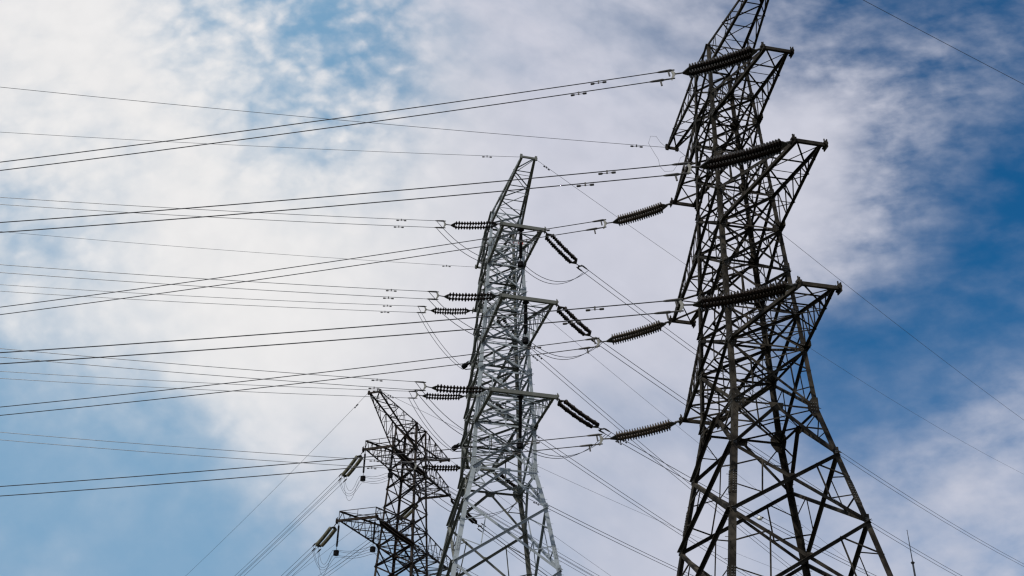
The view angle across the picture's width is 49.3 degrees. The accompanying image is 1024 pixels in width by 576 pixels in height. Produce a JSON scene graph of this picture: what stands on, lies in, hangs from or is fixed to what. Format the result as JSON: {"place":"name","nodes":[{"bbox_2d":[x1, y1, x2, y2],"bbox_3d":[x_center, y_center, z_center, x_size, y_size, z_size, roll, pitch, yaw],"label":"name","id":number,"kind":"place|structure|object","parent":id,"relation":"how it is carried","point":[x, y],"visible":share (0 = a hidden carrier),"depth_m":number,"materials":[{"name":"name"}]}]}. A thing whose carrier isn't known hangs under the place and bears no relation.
{"place":"outdoors","nodes":[
{"label":"outdoors","id":0,"kind":"place"},
{"bbox_2d":[427,476,591,574],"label":"conductor wire","id":1,"kind":"object","parent":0,"point":[509,526],"visible":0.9,"depth_m":98.27,"materials":[{"name":"grey"}]},
{"bbox_2d":[0,0,1023,575],"label":"sky","id":2,"kind":"structure","parent":0,"point":[914,201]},
{"bbox_2d":[430,475,598,575],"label":"conductor wire","id":3,"kind":"object","parent":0,"point":[508,522],"visible":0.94,"depth_m":97.69,"materials":[{"name":"grey"}]},
{"label":"ground","id":4,"kind":"structure","parent":0,"visible":0},
{"bbox_2d":[336,389,457,575],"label":"transmission tower","id":5,"kind":"structure","parent":4,"relation":"on","point":[395,555],"depth_m":93.12,"materials":[{"name":"metal"}]},
{"bbox_2d":[190,393,367,571],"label":"earth wire","id":6,"kind":"object","parent":5,"relation":"attached to","point":[309,453],"visible":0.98,"depth_m":98.55,"materials":[{"name":"grey"}]},
{"bbox_2d":[315,524,336,547],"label":"insulator string","id":7,"kind":"object","parent":5,"relation":"attached to","point":[324,535],"visible":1,"depth_m":86.05,"materials":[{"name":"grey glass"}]},
{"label":"conductor wire","id":8,"kind":"object","parent":7,"relation":"attached to","visible":0},
{"bbox_2d":[318,550,419,574],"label":"jumper cable","id":9,"kind":"object","parent":8,"relation":"attached to","point":[361,554],"visible":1,"depth_m":83.55,"materials":[{"name":"grey metal"}]},
{"bbox_2d":[333,525,339,555],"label":"post insulator","id":10,"kind":"object","parent":5,"relation":"hanging from","point":[336,552],"visible":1,"depth_m":84.02,"materials":[{"name":"black"}]},
{"bbox_2d":[341,452,362,476],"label":"insulator string","id":11,"kind":"object","parent":5,"relation":"attached to","point":[350,465],"visible":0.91,"depth_m":91.71,"materials":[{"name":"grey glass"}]},
{"bbox_2d":[244,479,346,575],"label":"conductor wire","id":12,"kind":"object","parent":11,"relation":"attached to","point":[300,523],"visible":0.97,"depth_m":99.17,"materials":[{"name":"grey"}]},
{"bbox_2d":[344,477,432,500],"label":"jumper cable","id":13,"kind":"object","parent":12,"relation":"attached to","point":[382,479],"visible":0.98,"depth_m":89.18,"materials":[{"name":"grey metal"}]},
{"bbox_2d":[360,451,365,481],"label":"post insulator","id":14,"kind":"object","parent":5,"relation":"hanging from","point":[362,477],"visible":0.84,"depth_m":89.65,"materials":[{"name":"black"}]},
{"bbox_2d":[344,472,426,491],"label":"jumper cable","id":15,"kind":"object","parent":14,"relation":"hanging from","point":[380,475],"visible":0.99,"depth_m":89.23,"materials":[{"name":"grey metal"}]},
{"bbox_2d":[240,477,343,575],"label":"conductor wire","id":16,"kind":"object","parent":15,"relation":"attached to","point":[297,522],"visible":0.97,"depth_m":100.00,"materials":[{"name":"grey"}]},
{"bbox_2d":[370,518,375,552],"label":"post insulator","id":17,"kind":"object","parent":5,"relation":"attached to","point":[372,549],"visible":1,"depth_m":83.24,"materials":[{"name":"black"}]},
{"bbox_2d":[388,447,392,477],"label":"post insulator","id":18,"kind":"object","parent":5,"relation":"attached to","point":[390,475],"visible":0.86,"depth_m":89.02,"materials":[{"name":"black"}]},
{"bbox_2d":[378,518,418,546],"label":"insulator string","id":19,"kind":"object","parent":5,"relation":"attached to","point":[395,532],"visible":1,"depth_m":85.11,"materials":[{"name":"brown ceramic"}]},
{"bbox_2d":[399,501,418,519],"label":"insulator string","id":20,"kind":"object","parent":5,"relation":"attached to","point":[407,514],"visible":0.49,"depth_m":101.52,"materials":[{"name":"grey glass"}]},
{"bbox_2d":[395,447,430,478],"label":"insulator string","id":21,"kind":"object","parent":5,"relation":"attached to","point":[418,470],"visible":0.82,"depth_m":90.79,"materials":[{"name":"brown ceramic"}]},
{"bbox_2d":[426,481,585,575],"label":"conductor wire","id":22,"kind":"object","parent":21,"relation":"attached to","point":[510,531],"visible":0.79,"depth_m":96.20,"materials":[{"name":"grey"}]},
{"bbox_2d":[429,479,591,575],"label":"conductor wire","id":23,"kind":"object","parent":21,"relation":"attached to","point":[505,525],"visible":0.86,"depth_m":97.45,"materials":[{"name":"grey"}]},
{"bbox_2d":[451,497,481,526],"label":"insulator string","id":24,"kind":"object","parent":5,"relation":"attached to","point":[472,520],"visible":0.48,"depth_m":100.50,"materials":[{"name":"brown ceramic"}]},
{"bbox_2d":[382,391,780,570],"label":"earth wire","id":25,"kind":"object","parent":5,"relation":"attached to","point":[564,478],"visible":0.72,"depth_m":108.50,"materials":[{"name":"grey"}]},
{"bbox_2d":[436,154,562,575],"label":"transmission tower","id":26,"kind":"structure","parent":4,"relation":"on","point":[465,482],"depth_m":75.63,"materials":[{"name":"metal"}]},
{"bbox_2d":[0,231,468,266],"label":"earth wire","id":27,"kind":"object","parent":26,"relation":"attached to","point":[243,251],"visible":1,"depth_m":88.87,"materials":[{"name":"grey metal"}]},
{"bbox_2d":[3,132,510,157],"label":"earth wire","id":28,"kind":"object","parent":26,"relation":"attached to","point":[266,146],"visible":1,"depth_m":76.05,"materials":[{"name":"grey metal"}]},
{"bbox_2d":[414,463,464,471],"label":"insulator string","id":29,"kind":"object","parent":26,"relation":"attached to","point":[457,467],"visible":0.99,"depth_m":79.74,"materials":[{"name":"brown ceramic"}]},
{"bbox_2d":[1,432,413,461],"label":"conductor wire","id":30,"kind":"object","parent":29,"relation":"attached to","point":[213,449],"visible":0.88,"depth_m":78.69,"materials":[{"name":"black metal"}]},
{"bbox_2d":[408,463,523,514],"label":"jumper cable","id":31,"kind":"object","parent":30,"relation":"hanging from","point":[447,503],"visible":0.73,"depth_m":79.68,"materials":[{"name":"grey metal"}]},
{"bbox_2d":[5,440,415,469],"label":"conductor wire","id":32,"kind":"object","parent":29,"relation":"attached to","point":[219,457],"visible":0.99,"depth_m":78.45,"materials":[{"name":"black metal"}]},
{"bbox_2d":[407,470,523,518],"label":"jumper cable","id":33,"kind":"object","parent":32,"relation":"hanging from","point":[445,508],"visible":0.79,"depth_m":79.48,"materials":[{"name":"grey metal"}]},
{"bbox_2d":[415,392,465,400],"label":"insulator string","id":34,"kind":"object","parent":26,"relation":"attached to","point":[445,395],"visible":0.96,"depth_m":84.04,"materials":[{"name":"brown ceramic"}]},
{"bbox_2d":[0,378,416,398],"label":"conductor wire","id":35,"kind":"object","parent":34,"relation":"attached to","point":[221,390],"visible":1,"depth_m":82.46,"materials":[{"name":"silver metal"}]},
{"bbox_2d":[0,371,417,391],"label":"conductor wire","id":36,"kind":"object","parent":34,"relation":"attached to","point":[214,383],"visible":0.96,"depth_m":82.62,"materials":[{"name":"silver metal"}]},
{"bbox_2d":[424,307,472,314],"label":"insulator string","id":37,"kind":"object","parent":26,"relation":"attached to","point":[452,310],"visible":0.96,"depth_m":86.45,"materials":[{"name":"brown ceramic"}]},
{"bbox_2d":[0,284,426,306],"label":"conductor wire","id":38,"kind":"object","parent":37,"relation":"attached to","point":[219,297],"visible":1,"depth_m":84.84,"materials":[{"name":"silver metal"}]},
{"bbox_2d":[2,291,425,312],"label":"conductor wire","id":39,"kind":"object","parent":37,"relation":"attached to","point":[225,304],"visible":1,"depth_m":84.63,"materials":[{"name":"silver metal"}]},
{"bbox_2d":[423,383,488,393],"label":"insulator string","id":40,"kind":"object","parent":26,"relation":"attached to","point":[481,389],"visible":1,"depth_m":68.82,"materials":[{"name":"brown ceramic"}]},
{"bbox_2d":[0,348,425,382],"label":"conductor wire","id":41,"kind":"object","parent":40,"relation":"attached to","point":[381,380],"visible":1,"depth_m":67.92,"materials":[{"name":"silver metal"}]},
{"bbox_2d":[2,357,425,390],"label":"conductor wire","id":42,"kind":"object","parent":40,"relation":"attached to","point":[378,388],"visible":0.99,"depth_m":67.62,"materials":[{"name":"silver metal"}]},
{"bbox_2d":[409,392,510,451],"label":"jumper cable","id":43,"kind":"object","parent":26,"relation":"hanging from","point":[436,433],"visible":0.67,"depth_m":81.15,"materials":[{"name":"grey metal"}]},
{"bbox_2d":[418,307,502,369],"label":"jumper cable","id":44,"kind":"object","parent":26,"relation":"hanging from","point":[442,345],"visible":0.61,"depth_m":83.47,"materials":[{"name":"grey metal"}]},
{"bbox_2d":[409,399,511,451],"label":"jumper cable","id":45,"kind":"object","parent":26,"relation":"hanging from","point":[435,437],"visible":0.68,"depth_m":80.91,"materials":[{"name":"grey metal"}]},
{"bbox_2d":[436,292,498,301],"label":"insulator string","id":46,"kind":"object","parent":26,"relation":"attached to","point":[448,296],"visible":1,"depth_m":71.19,"materials":[{"name":"brown ceramic"}]},
{"bbox_2d":[0,272,437,299],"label":"conductor wire","id":47,"kind":"object","parent":46,"relation":"attached to","point":[236,288],"visible":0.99,"depth_m":69.74,"materials":[{"name":"silver metal"}]},
{"bbox_2d":[0,264,438,292],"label":"conductor wire","id":48,"kind":"object","parent":46,"relation":"attached to","point":[228,280],"visible":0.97,"depth_m":69.92,"materials":[{"name":"silver metal"}]},
{"bbox_2d":[443,220,499,229],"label":"insulator string","id":49,"kind":"object","parent":26,"relation":"attached to","point":[494,224],"visible":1,"depth_m":76.15,"materials":[{"name":"brown ceramic"}]},
{"bbox_2d":[0,204,445,228],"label":"conductor wire","id":50,"kind":"object","parent":49,"relation":"attached to","point":[237,218],"visible":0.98,"depth_m":74.40,"materials":[{"name":"silver metal"}]},
{"bbox_2d":[0,197,445,221],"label":"conductor wire","id":51,"kind":"object","parent":49,"relation":"attached to","point":[237,211],"visible":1,"depth_m":74.63,"materials":[{"name":"silver metal"}]},
{"bbox_2d":[490,400,513,420],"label":"insulator string","id":52,"kind":"object","parent":26,"relation":"attached to","point":[501,407],"visible":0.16,"depth_m":85.24,"materials":[{"name":"brown ceramic"}]},
{"bbox_2d":[513,423,745,575],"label":"conductor wire","id":53,"kind":"object","parent":52,"relation":"attached to","point":[626,499],"visible":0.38,"depth_m":95.24,"materials":[{"name":"grey"}]},
{"bbox_2d":[522,425,750,575],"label":"conductor wire","id":54,"kind":"object","parent":52,"relation":"attached to","point":[623,493],"visible":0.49,"depth_m":94.43,"materials":[{"name":"grey"}]},
{"bbox_2d":[496,317,513,335],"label":"insulator string","id":55,"kind":"object","parent":26,"relation":"attached to","point":[504,321],"visible":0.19,"depth_m":87.49,"materials":[{"name":"brown ceramic"}]},
{"bbox_2d":[518,343,796,574],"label":"conductor wire","id":56,"kind":"object","parent":55,"relation":"attached to","point":[639,446],"visible":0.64,"depth_m":96.49,"materials":[{"name":"grey metal"}]},
{"bbox_2d":[521,340,802,575],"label":"conductor wire","id":57,"kind":"object","parent":55,"relation":"attached to","point":[646,447],"visible":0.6,"depth_m":97.27,"materials":[{"name":"grey metal"}]},
{"bbox_2d":[494,473,516,489],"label":"insulator string","id":58,"kind":"object","parent":26,"relation":"attached to","point":[502,476],"visible":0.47,"depth_m":81.07,"materials":[{"name":"brown ceramic"}]},
{"bbox_2d":[524,496,686,575],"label":"conductor wire","id":59,"kind":"object","parent":58,"relation":"attached to","point":[602,535],"visible":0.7,"depth_m":89.50,"materials":[{"name":"grey"}]},
{"bbox_2d":[524,492,692,575],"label":"conductor wire","id":60,"kind":"object","parent":58,"relation":"attached to","point":[607,534],"visible":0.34,"depth_m":88.25,"materials":[{"name":"grey"}]},
{"bbox_2d":[517,394,523,448],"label":"post insulator","id":61,"kind":"object","parent":26,"relation":"hanging from","point":[520,445],"visible":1,"depth_m":68.47,"materials":[{"name":"black"}]},
{"bbox_2d":[415,390,605,458],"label":"jumper cable","id":62,"kind":"object","parent":61,"relation":"hanging from","point":[497,446],"visible":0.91,"depth_m":68.17,"materials":[{"name":"grey metal"}]},
{"bbox_2d":[416,383,610,456],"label":"jumper cable","id":63,"kind":"object","parent":61,"relation":"hanging from","point":[502,443],"visible":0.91,"depth_m":68.16,"materials":[{"name":"grey metal"}]},
{"bbox_2d":[518,228,523,267],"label":"post insulator","id":64,"kind":"object","parent":26,"relation":"hanging from","point":[520,262],"visible":0.88,"depth_m":75.80,"materials":[{"name":"black"}]},
{"bbox_2d":[436,228,583,283],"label":"jumper cable","id":65,"kind":"object","parent":64,"relation":"hanging from","point":[503,266],"visible":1,"depth_m":75.45,"materials":[{"name":"grey metal"}]},
{"bbox_2d":[438,223,588,281],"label":"jumper cable","id":66,"kind":"object","parent":64,"relation":"hanging from","point":[510,262],"visible":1,"depth_m":75.47,"materials":[{"name":"grey metal"}]},
{"bbox_2d":[522,300,528,344],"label":"post insulator","id":67,"kind":"object","parent":26,"relation":"hanging from","point":[525,341],"visible":0.93,"depth_m":70.92,"materials":[{"name":"black"}]},
{"bbox_2d":[428,299,596,359],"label":"jumper cable","id":68,"kind":"object","parent":67,"relation":"hanging from","point":[502,342],"visible":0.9,"depth_m":70.47,"materials":[{"name":"grey metal"}]},
{"bbox_2d":[429,292,602,356],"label":"jumper cable","id":69,"kind":"object","parent":67,"relation":"hanging from","point":[505,338],"visible":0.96,"depth_m":70.50,"materials":[{"name":"grey metal"}]},
{"bbox_2d":[545,232,581,267],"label":"insulator string","id":70,"kind":"object","parent":26,"relation":"attached to","point":[561,253],"visible":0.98,"depth_m":78.12,"materials":[{"name":"brown ceramic"}]},
{"bbox_2d":[576,267,1023,566],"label":"conductor wire","id":71,"kind":"object","parent":70,"relation":"attached to","point":[779,414],"visible":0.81,"depth_m":97.19,"materials":[{"name":"grey metal"}]},
{"bbox_2d":[581,265,1022,563],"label":"conductor wire","id":72,"kind":"object","parent":70,"relation":"attached to","point":[583,266],"visible":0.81,"depth_m":103.55,"materials":[{"name":"grey metal"}]},
{"bbox_2d":[556,305,594,337],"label":"insulator string","id":73,"kind":"object","parent":26,"relation":"attached to","point":[574,326],"visible":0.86,"depth_m":73.36,"materials":[{"name":"brown ceramic"}]},
{"bbox_2d":[591,340,955,575],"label":"conductor wire","id":74,"kind":"object","parent":73,"relation":"attached to","point":[751,449],"visible":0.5,"depth_m":83.20,"materials":[{"name":"grey metal"}]},
{"bbox_2d":[597,337,961,575],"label":"conductor wire","id":75,"kind":"object","parent":73,"relation":"attached to","point":[761,451],"visible":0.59,"depth_m":88.80,"materials":[{"name":"grey metal"}]},
{"bbox_2d":[557,399,603,430],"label":"insulator string","id":76,"kind":"object","parent":26,"relation":"attached to","point":[579,413],"visible":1,"depth_m":71.25,"materials":[{"name":"brown ceramic"}]},
{"bbox_2d":[598,429,869,575],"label":"conductor wire","id":77,"kind":"object","parent":76,"relation":"attached to","point":[620,443],"visible":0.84,"depth_m":79.61,"materials":[{"name":"grey"}]},
{"bbox_2d":[603,428,875,575],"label":"conductor wire","id":78,"kind":"object","parent":76,"relation":"attached to","point":[718,493],"visible":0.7,"depth_m":81.03,"materials":[{"name":"grey metal"}]},
{"bbox_2d":[498,277,865,572],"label":"earth wire","id":79,"kind":"object","parent":26,"relation":"attached to","point":[669,419],"visible":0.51,"depth_m":104.69,"materials":[{"name":"grey"}]},
{"bbox_2d":[537,160,1022,473],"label":"earth wire","id":80,"kind":"object","parent":26,"relation":"attached to","point":[546,167],"visible":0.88,"depth_m":92.13,"materials":[{"name":"grey"}]},
{"bbox_2d":[665,0,892,575],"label":"transmission tower","id":81,"kind":"structure","parent":4,"relation":"on","point":[736,400],"depth_m":46.20,"materials":[{"name":"metal"}]},
{"bbox_2d":[2,87,656,147],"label":"earth wire","id":82,"kind":"object","parent":81,"relation":"attached to","point":[640,146],"visible":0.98,"depth_m":57.82,"materials":[{"name":"grey metal"}]},
{"bbox_2d":[596,320,669,347],"bbox_3d":[6.027,2.271,54.901,3.799,1.392,0.764,-3,-31,6],"label":"insulator string","id":83,"kind":"object","parent":81,"relation":"attached to","point":[642,331],"visible":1,"depth_m":54.77,"materials":[{"name":"brown ceramic"}]},
{"bbox_2d":[0,346,599,415],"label":"conductor wire","id":84,"kind":"object","parent":83,"relation":"attached to","point":[587,348],"visible":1,"depth_m":55.51,"materials":[{"name":"grey metal"}]},
{"bbox_2d":[1,337,599,406],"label":"conductor wire","id":85,"kind":"object","parent":83,"relation":"attached to","point":[595,338],"visible":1,"depth_m":55.78,"materials":[{"name":"grey metal"}]},
{"bbox_2d":[603,202,670,228],"bbox_3d":[6.439,-3.689,56.785,3.644,1.417,0.764,-3,-31,6],"label":"insulator string","id":86,"kind":"object","parent":81,"relation":"attached to","point":[644,212],"visible":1,"depth_m":56.69,"materials":[{"name":"brown ceramic"}]},
{"bbox_2d":[0,227,606,314],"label":"conductor wire","id":87,"kind":"object","parent":86,"relation":"attached to","point":[522,241],"visible":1,"depth_m":57.22,"materials":[{"name":"grey metal"}]},
{"bbox_2d":[2,219,605,306],"bbox_3d":[-42.988,1.706,60.100,96.124,6.944,0.120,-3,-31,6],"label":"conductor wire","id":88,"kind":"object","parent":86,"relation":"attached to","point":[600,220],"visible":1,"depth_m":57.47,"materials":[{"name":"grey metal"}]},
{"bbox_2d":[599,420,679,445],"bbox_3d":[5.884,6.589,50.816,3.877,1.150,0.765,-3,-31,6],"label":"insulator string","id":89,"kind":"object","parent":81,"relation":"attached to","point":[643,432],"visible":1,"depth_m":50.63,"materials":[{"name":"brown ceramic"}]},
{"bbox_2d":[0,433,601,486],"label":"conductor wire","id":90,"kind":"object","parent":89,"relation":"attached to","point":[597,435],"visible":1,"depth_m":51.88,"materials":[{"name":"grey metal"}]},
{"bbox_2d":[1,443,602,495],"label":"conductor wire","id":91,"kind":"object","parent":89,"relation":"attached to","point":[586,445],"visible":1,"depth_m":51.61,"materials":[{"name":"grey metal"}]},
{"bbox_2d":[671,46,761,79],"bbox_3d":[8.698,-9.470,47.088,4.027,1.499,0.764,-3,-31,6],"label":"insulator string","id":92,"kind":"object","parent":81,"relation":"attached to","point":[724,61],"visible":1,"depth_m":47.02,"materials":[{"name":"brown ceramic"}]},
{"bbox_2d":[0,78,674,170],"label":"conductor wire","id":93,"kind":"object","parent":92,"relation":"attached to","point":[652,81],"visible":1,"depth_m":47.60,"materials":[{"name":"grey metal"}]},
{"bbox_2d":[0,69,674,162],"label":"conductor wire","id":94,"kind":"object","parent":92,"relation":"attached to","point":[663,71],"visible":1,"depth_m":47.85,"materials":[{"name":"grey metal"}]},
{"bbox_2d":[679,281,797,312],"bbox_3d":[8.292,0.349,40.546,4.479,1.041,0.765,-3,-31,6],"label":"insulator string","id":95,"kind":"object","parent":81,"relation":"attached to","point":[764,293],"visible":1,"depth_m":40.40,"materials":[{"name":"brown ceramic"}]},
{"bbox_2d":[0,298,682,352],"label":"conductor wire","id":96,"kind":"object","parent":95,"relation":"attached to","point":[668,300],"visible":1,"depth_m":41.68,"materials":[{"name":"grey metal"}]},
{"bbox_2d":[0,310,683,363],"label":"conductor wire","id":97,"kind":"object","parent":95,"relation":"attached to","point":[661,312],"visible":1,"depth_m":41.41,"materials":[{"name":"grey metal"}]},
{"bbox_2d":[687,138,791,174],"bbox_3d":[8.807,-5.018,42.799,4.239,1.373,0.765,-3,-31,6],"label":"insulator string","id":98,"kind":"object","parent":81,"relation":"attached to","point":[762,151],"visible":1,"depth_m":42.70,"materials":[{"name":"brown ceramic"}]},
{"bbox_2d":[0,162,690,222],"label":"conductor wire","id":99,"kind":"object","parent":98,"relation":"attached to","point":[674,164],"visible":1,"depth_m":43.89,"materials":[{"name":"grey metal"}]},
{"bbox_2d":[0,172,691,232],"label":"conductor wire","id":100,"kind":"object","parent":98,"relation":"attached to","point":[665,175],"visible":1,"depth_m":43.62,"materials":[{"name":"grey metal"}]},
{"bbox_2d":[681,152,1021,418],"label":"earth wire","id":101,"kind":"object","parent":81,"relation":"attached to","point":[871,304],"visible":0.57,"depth_m":75.80,"materials":[{"name":"grey"}]},
{"bbox_2d":[864,0,1022,83],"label":"earth wire","id":102,"kind":"object","parent":81,"relation":"attached to","point":[941,41],"visible":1,"depth_m":52.89,"materials":[{"name":"grey"}]},
{"bbox_2d":[907,531,915,575],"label":"lightning mast","id":103,"kind":"object","parent":4,"relation":"on","point":[912,562],"visible":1,"depth_m":43.97,"materials":[{"name":"grey"}]},
{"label":"jumper cable","id":104,"kind":"object","parent":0,"visible":0},
{"bbox_2d":[237,473,341,573],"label":"conductor wire","id":105,"kind":"object","parent":104,"relation":"attached to","point":[297,516],"visible":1,"depth_m":99.41,"materials":[{"name":"grey"}]},
{"bbox_2d":[243,477,341,571],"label":"conductor wire","id":106,"kind":"object","parent":104,"relation":"attached to","point":[299,518],"visible":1,"depth_m":98.74,"materials":[{"name":"grey"}]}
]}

